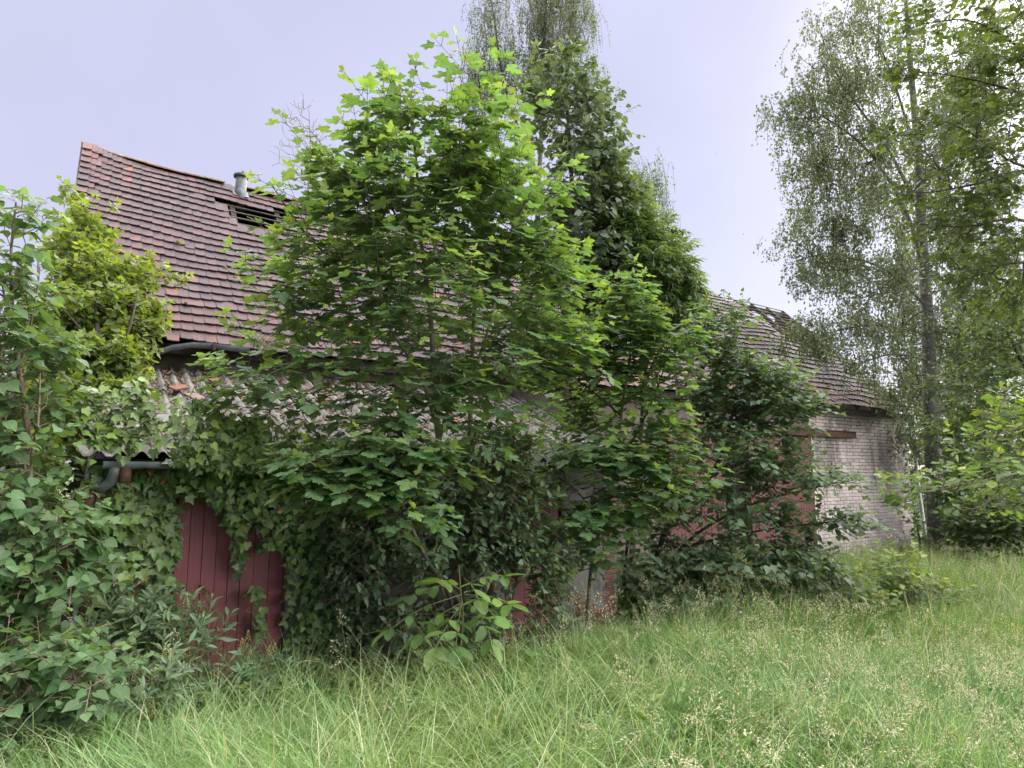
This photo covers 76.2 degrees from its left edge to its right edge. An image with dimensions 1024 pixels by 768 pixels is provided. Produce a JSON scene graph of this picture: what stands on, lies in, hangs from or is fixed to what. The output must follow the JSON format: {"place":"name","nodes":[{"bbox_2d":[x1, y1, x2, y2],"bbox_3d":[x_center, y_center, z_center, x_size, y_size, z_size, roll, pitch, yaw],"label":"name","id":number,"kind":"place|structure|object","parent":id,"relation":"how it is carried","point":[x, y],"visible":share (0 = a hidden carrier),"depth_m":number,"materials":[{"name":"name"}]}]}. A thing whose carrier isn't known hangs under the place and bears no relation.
{"place":"outdoors","nodes":[
{"label":"outdoors","id":0,"kind":"place"},
{"bbox_2d":[0,474,1023,767],"bbox_3d":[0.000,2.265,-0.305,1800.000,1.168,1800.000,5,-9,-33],"label":"ground","id":1,"kind":"structure","parent":0,"point":[374,666],"depth_m":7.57,"materials":[{"name":"green plant"}]},
{"bbox_2d":[0,331,84,641],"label":"shaded tree","id":2,"kind":"object","parent":1,"relation":"on","point":[71,486],"visible":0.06,"depth_m":8.37,"materials":[{"name":"green plant"}]},
{"bbox_2d":[34,732,74,757],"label":"flowering grass","id":3,"kind":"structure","parent":1,"relation":"on","point":[53,739],"depth_m":4.19,"materials":[{"name":"plant"}]},
{"bbox_2d":[0,185,143,696],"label":"linden tree","id":4,"kind":"object","parent":1,"relation":"on","point":[33,576],"visible":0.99,"depth_m":5.29,"materials":[{"name":"green plant"}]},
{"bbox_2d":[0,672,143,762],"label":"privet shrub","id":5,"kind":"object","parent":1,"relation":"on","point":[13,721],"visible":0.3,"depth_m":4.50,"materials":[{"name":"green plant"}]},
{"bbox_2d":[0,606,159,764],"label":"linden shrub","id":6,"kind":"object","parent":1,"relation":"on","point":[42,664],"visible":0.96,"depth_m":4.39,"materials":[{"name":"green plant"}]},
{"bbox_2d":[16,175,195,470],"bbox_3d":[-5.517,0.160,8.746,2.143,6.784,3.148,5,-9,-33],"label":"ivy mass","id":7,"kind":"object","parent":1,"relation":"on","point":[110,285],"visible":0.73,"depth_m":8.54,"materials":[{"name":"green plant"}]},
{"bbox_2d":[74,583,174,681],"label":"privet shrub","id":8,"kind":"object","parent":1,"relation":"on","point":[110,605],"visible":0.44,"depth_m":5.86,"materials":[{"name":"green plant"}]},
{"bbox_2d":[92,628,200,737],"bbox_3d":[-2.884,2.455,5.131,0.758,0.950,0.787,5,-9,-33],"label":"privet shrub","id":9,"kind":"object","parent":1,"relation":"on","point":[165,676],"visible":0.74,"depth_m":5.19,"materials":[{"name":"green plant"}]},
{"bbox_2d":[111,580,193,688],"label":"privet shrub","id":10,"kind":"object","parent":1,"relation":"on","point":[152,599],"visible":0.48,"depth_m":5.94,"materials":[{"name":"green plant"}]},
{"bbox_2d":[139,661,217,720],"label":"privet shrub","id":11,"kind":"object","parent":1,"relation":"on","point":[205,687],"visible":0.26,"depth_m":5.61,"materials":[{"name":"green plant"}]},
{"bbox_2d":[152,584,238,710],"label":"privet shrub","id":12,"kind":"object","parent":1,"relation":"on","point":[198,634],"visible":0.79,"depth_m":5.87,"materials":[{"name":"green plant"}]},
{"bbox_2d":[205,630,277,706],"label":"privet shrub","id":13,"kind":"object","parent":1,"relation":"on","point":[241,654],"visible":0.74,"depth_m":5.88,"materials":[{"name":"green plant"}]},
{"bbox_2d":[239,643,303,702],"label":"privet shrub","id":14,"kind":"object","parent":1,"relation":"on","point":[271,677],"visible":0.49,"depth_m":5.95,"materials":[{"name":"green plant"}]},
{"bbox_2d":[270,93,330,190],"bbox_3d":[-6.759,-1.843,20.197,1.927,14.900,1.690,0,-8,1],"label":"bare tree","id":15,"kind":"object","parent":1,"relation":"on","point":[291,118],"visible":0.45,"depth_m":20.96,"materials":[{"name":"grey plant"}]},
{"bbox_2d":[69,366,631,702],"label":"shed","id":16,"kind":"structure","parent":1,"relation":"on","point":[206,558],"depth_m":7.17,"materials":[{"name":"grey paint"}]},
{"bbox_2d":[80,451,187,667],"bbox_3d":[-3.598,1.561,6.289,1.005,2.356,0.332,5,-9,-33],"label":"ivy","id":17,"kind":"object","parent":16,"relation":"attached to","point":[141,529],"visible":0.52,"depth_m":6.33,"materials":[{"name":"green plant"}]},
{"bbox_2d":[156,414,172,421],"bbox_3d":[-3.862,0.392,7.259,0.237,0.021,0.304,3,14,-42],"label":"loose tile","id":18,"kind":"object","parent":16,"relation":"on","point":[165,417],"visible":0.32,"depth_m":7.30,"materials":[{"name":"grey stone"}]},
{"bbox_2d":[167,384,188,390],"bbox_3d":[-4.358,0.044,8.548,0.142,0.021,0.225,18,14,20],"label":"loose tile","id":19,"kind":"object","parent":16,"relation":"on","point":[178,387],"visible":1,"depth_m":8.52,"materials":[{"name":"tile"}]},
{"bbox_2d":[184,393,208,400],"bbox_3d":[-4.016,0.162,8.306,0.288,0.021,0.158,18,12,30],"label":"loose tile","id":20,"kind":"object","parent":16,"relation":"on","point":[196,395],"visible":0.77,"depth_m":8.30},
{"bbox_2d":[63,374,338,483],"bbox_3d":[-2.959,0.434,6.565,2.617,1.147,0.745,5,-9,-33],"label":"ivy","id":21,"kind":"object","parent":16,"relation":"attached to","point":[198,453],"visible":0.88,"depth_m":6.23,"materials":[{"name":"green plant"}]},
{"bbox_2d":[205,376,226,383],"bbox_3d":[-4.200,-0.054,9.249,0.308,0.021,0.166,21,14,35],"label":"loose tile","id":22,"kind":"object","parent":16,"relation":"on","point":[216,378],"visible":0.27,"depth_m":9.22,"materials":[{"name":"tile"}]},
{"bbox_2d":[169,493,286,688],"bbox_3d":[-2.983,2.337,6.859,1.136,2.498,0.246,5,-9,-33],"label":"door","id":23,"kind":"structure","parent":16,"relation":"in","point":[206,558],"depth_m":6.84,"materials":[{"name":"paint"}]},
{"bbox_2d":[154,414,307,646],"bbox_3d":[-2.808,1.474,6.670,1.541,2.414,0.558,5,-9,-33],"label":"ivy","id":24,"kind":"object","parent":16,"relation":"attached to","point":[217,496],"visible":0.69,"depth_m":6.76,"materials":[{"name":"green plant"}]},
{"bbox_2d":[278,439,382,676],"bbox_3d":[-1.964,1.941,7.288,1.272,2.722,0.368,5,-9,-33],"label":"ivy","id":25,"kind":"object","parent":16,"relation":"attached to","point":[303,536],"visible":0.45,"depth_m":7.13,"materials":[{"name":"green plant"}]},
{"bbox_2d":[84,365,587,459],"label":"leaf litter","id":26,"kind":"object","parent":16,"relation":"on","point":[164,371],"visible":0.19,"depth_m":9.29,"materials":[{"name":"plant"}]},
{"bbox_2d":[505,495,559,645],"bbox_3d":[0.247,2.818,9.001,0.956,2.518,0.177,5,-9,-33],"label":"door","id":27,"kind":"structure","parent":16,"relation":"in","point":[520,590],"depth_m":8.87,"materials":[{"name":"paint"}]},
{"bbox_2d":[323,607,386,676],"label":"weed","id":28,"kind":"object","parent":1,"relation":"on","point":[347,640],"visible":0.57,"depth_m":7.04,"materials":[{"name":"green plant"}]},
{"bbox_2d":[251,398,493,647],"bbox_3d":[-1.207,1.651,6.330,2.555,2.959,1.867,5,-9,-33],"label":"sycamore sapling","id":29,"kind":"object","parent":1,"relation":"on","point":[420,466],"visible":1,"depth_m":5.92,"materials":[{"name":"green plant"}]},
{"bbox_2d":[348,592,409,674],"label":"weed","id":30,"kind":"object","parent":1,"relation":"on","point":[364,627],"visible":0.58,"depth_m":7.07,"materials":[{"name":"green plant"}]},
{"bbox_2d":[375,696,415,713],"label":"flowering grass","id":31,"kind":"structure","parent":1,"relation":"on","point":[395,703],"depth_m":4.59,"materials":[{"name":"plant"}]},
{"bbox_2d":[187,26,621,662],"bbox_3d":[-0.973,-0.425,7.396,4.297,7.502,3.750,-2,-8,16],"label":"sycamore tree","id":32,"kind":"object","parent":1,"relation":"on","point":[471,174],"visible":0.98,"depth_m":7.10,"materials":[{"name":"green plant"}]},
{"bbox_2d":[371,585,503,646],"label":"dead twigs","id":33,"kind":"object","parent":1,"relation":"on","point":[417,609],"visible":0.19,"depth_m":7.42,"materials":[{"name":"brown plant"}]},
{"bbox_2d":[308,417,586,662],"bbox_3d":[-0.688,1.834,7.473,3.243,3.053,1.352,3,-8,-21],"label":"lilac bush","id":34,"kind":"object","parent":1,"relation":"on","point":[356,546],"visible":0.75,"depth_m":7.36,"materials":[{"name":"green plant"}]},
{"bbox_2d":[371,565,528,688],"bbox_3d":[-0.544,2.377,5.999,1.394,1.328,0.852,-2,-8,14],"label":"walnut seedling","id":35,"kind":"object","parent":1,"relation":"on","point":[480,605],"visible":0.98,"depth_m":5.96,"materials":[{"name":"green plant"}]},
{"bbox_2d":[58,141,926,650],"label":"barn","id":36,"kind":"structure","parent":1,"relation":"on","point":[182,221],"depth_m":13.17,"materials":[{"name":"tile"}]},
{"bbox_2d":[239,331,298,348],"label":"dry grass","id":37,"kind":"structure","parent":36,"relation":"on","point":[266,344],"depth_m":9.91,"materials":[{"name":"beige plant"}]},
{"bbox_2d":[0,527,1023,670],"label":"grass","id":38,"kind":"structure","parent":1,"relation":"on","point":[1014,595],"depth_m":9.14,"materials":[{"name":"green plant"}]},
{"bbox_2d":[1,594,1023,767],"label":"meadow weeds","id":39,"kind":"object","parent":1,"relation":"on","point":[242,686],"visible":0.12,"depth_m":5.36,"materials":[{"name":"green plant"}]},
{"bbox_2d":[65,526,1023,767],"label":"seed heads","id":40,"kind":"object","parent":1,"relation":"on","point":[901,694],"visible":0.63,"depth_m":4.41,"materials":[{"name":"plant"}]},
{"bbox_2d":[70,529,1023,767],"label":"meadow stalks","id":41,"kind":"object","parent":1,"relation":"on","point":[854,706],"visible":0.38,"depth_m":4.86,"materials":[{"name":"green plant"}]},
{"bbox_2d":[553,619,567,662],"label":"flowering grass","id":42,"kind":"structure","parent":1,"relation":"on","point":[560,636],"depth_m":6.35,"materials":[{"name":"beige plant"}]},
{"bbox_2d":[458,0,681,243],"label":"birch tree","id":43,"kind":"object","parent":1,"relation":"on","point":[541,19],"visible":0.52,"depth_m":25.56,"materials":[{"name":"green plant"}]},
{"bbox_2d":[491,35,683,418],"bbox_3d":[1.288,-1.206,11.944,3.505,10.492,3.122,5,-9,-33],"label":"dark leafy tree","id":44,"kind":"object","parent":1,"relation":"on","point":[564,98],"visible":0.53,"depth_m":11.71,"materials":[{"name":"green plant"}]},
{"bbox_2d":[586,592,602,652],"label":"flowering grass","id":45,"kind":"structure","parent":1,"relation":"on","point":[595,613],"depth_m":6.54,"materials":[{"name":"beige plant"}]},
{"bbox_2d":[588,683,616,715],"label":"flowering grass","id":46,"kind":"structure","parent":1,"relation":"on","point":[603,691],"depth_m":4.92,"materials":[{"name":"plant"}]},
{"bbox_2d":[601,596,615,663],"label":"flowering grass","id":47,"kind":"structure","parent":1,"relation":"on","point":[607,617],"depth_m":6.51,"materials":[{"name":"beige plant"}]},
{"bbox_2d":[499,253,743,634],"bbox_3d":[1.362,0.912,8.388,2.834,5.088,2.663,-4,-9,27],"label":"young sycamore","id":48,"kind":"object","parent":1,"relation":"on","point":[598,521],"visible":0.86,"depth_m":8.31,"materials":[{"name":"green plant"}]},
{"bbox_2d":[613,683,658,716],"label":"flowering grass","id":49,"kind":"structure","parent":1,"relation":"on","point":[639,688],"depth_m":4.89,"materials":[{"name":"plant"}]},
{"bbox_2d":[579,143,718,563],"bbox_3d":[2.436,-0.151,12.211,2.856,8.598,2.622,5,-9,-33],"label":"feathery tree","id":50,"kind":"object","parent":1,"relation":"on","point":[634,224],"visible":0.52,"depth_m":11.86,"materials":[{"name":"green plant"}]},
{"bbox_2d":[609,287,895,632],"bbox_3d":[3.472,1.277,10.528,4.450,5.820,3.014,2,-8,-14],"label":"linden bush","id":51,"kind":"object","parent":1,"relation":"on","point":[747,407],"visible":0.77,"depth_m":10.15,"materials":[{"name":"green plant"}]},
{"bbox_2d":[779,555,869,610],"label":"bramble","id":52,"kind":"object","parent":1,"relation":"on","point":[854,578],"visible":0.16,"depth_m":10.08,"materials":[{"name":"green plant"}]},
{"bbox_2d":[803,566,914,633],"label":"bramble","id":53,"kind":"object","parent":1,"relation":"on","point":[861,597],"visible":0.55,"depth_m":9.37,"materials":[{"name":"green plant"}]},
{"bbox_2d":[751,0,1023,558],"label":"birch tree","id":54,"kind":"object","parent":1,"relation":"on","point":[929,331],"visible":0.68,"depth_m":19.08,"materials":[{"name":"green plant"}]},
{"bbox_2d":[844,534,943,613],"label":"bramble","id":55,"kind":"object","parent":1,"relation":"on","point":[887,583],"visible":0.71,"depth_m":10.32,"materials":[{"name":"green plant"}]},
{"bbox_2d":[897,445,947,550],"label":"ivy bush","id":56,"kind":"object","parent":1,"relation":"on","point":[917,522],"visible":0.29,"depth_m":20.47,"materials":[{"name":"green plant"}]},
{"bbox_2d":[884,563,989,617],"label":"bramble","id":57,"kind":"object","parent":1,"relation":"on","point":[940,586],"visible":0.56,"depth_m":9.90,"materials":[{"name":"green plant"}]},
{"bbox_2d":[856,0,1023,337],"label":"hornbeam tree","id":58,"kind":"object","parent":1,"relation":"on","point":[970,200],"visible":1,"depth_m":9.42,"materials":[{"name":"green plant"}]},
{"bbox_2d":[908,405,980,534],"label":"shrub","id":59,"kind":"object","parent":1,"relation":"on","point":[923,496],"visible":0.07,"depth_m":26.16,"materials":[{"name":"green plant"}]},
{"bbox_2d":[873,380,1023,518],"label":"oak tree","id":60,"kind":"object","parent":1,"relation":"on","point":[1010,488],"visible":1,"depth_m":7.92,"materials":[{"name":"plant"}]},
{"bbox_2d":[906,334,1003,524],"bbox_3d":[21.868,2.492,34.068,6.078,10.633,6.599,5,-9,-33],"label":"tree","id":61,"kind":"object","parent":1,"relation":"on","point":[922,438],"visible":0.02,"depth_m":33.73,"materials":[{"name":"green plant"}]},
{"bbox_2d":[920,400,995,553],"bbox_3d":[13.138,2.941,19.219,2.091,4.859,2.001,5,-9,-33],"label":"ivy clad tree","id":62,"kind":"object","parent":1,"relation":"on","point":[948,494],"visible":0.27,"depth_m":18.98,"materials":[{"name":"green plant"}]},
{"bbox_2d":[904,276,1023,516],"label":"green tree","id":63,"kind":"object","parent":1,"relation":"on","point":[983,373],"visible":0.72,"depth_m":13.01,"materials":[{"name":"green plant"}]},
{"bbox_2d":[929,402,1023,560],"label":"shrub","id":64,"kind":"object","parent":1,"relation":"on","point":[1000,530],"visible":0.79,"depth_m":16.66,"materials":[{"name":"green plant"}]},
{"bbox_2d":[941,391,1023,508],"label":"shrub","id":65,"kind":"object","parent":1,"relation":"on","point":[992,430],"visible":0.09,"depth_m":23.70,"materials":[{"name":"green plant"}]},
{"bbox_2d":[948,336,1023,520],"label":"tree","id":66,"kind":"object","parent":1,"relation":"on","point":[1022,393],"visible":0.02,"depth_m":35.41,"materials":[{"name":"green plant"}]},
{"bbox_2d":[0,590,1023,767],"bbox_3d":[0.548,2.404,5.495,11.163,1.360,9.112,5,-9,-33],"label":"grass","id":67,"kind":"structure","parent":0,"point":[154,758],"depth_m":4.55,"materials":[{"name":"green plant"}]},
{"bbox_2d":[0,0,1023,473],"label":"sky","id":68,"kind":"structure","parent":0,"point":[191,86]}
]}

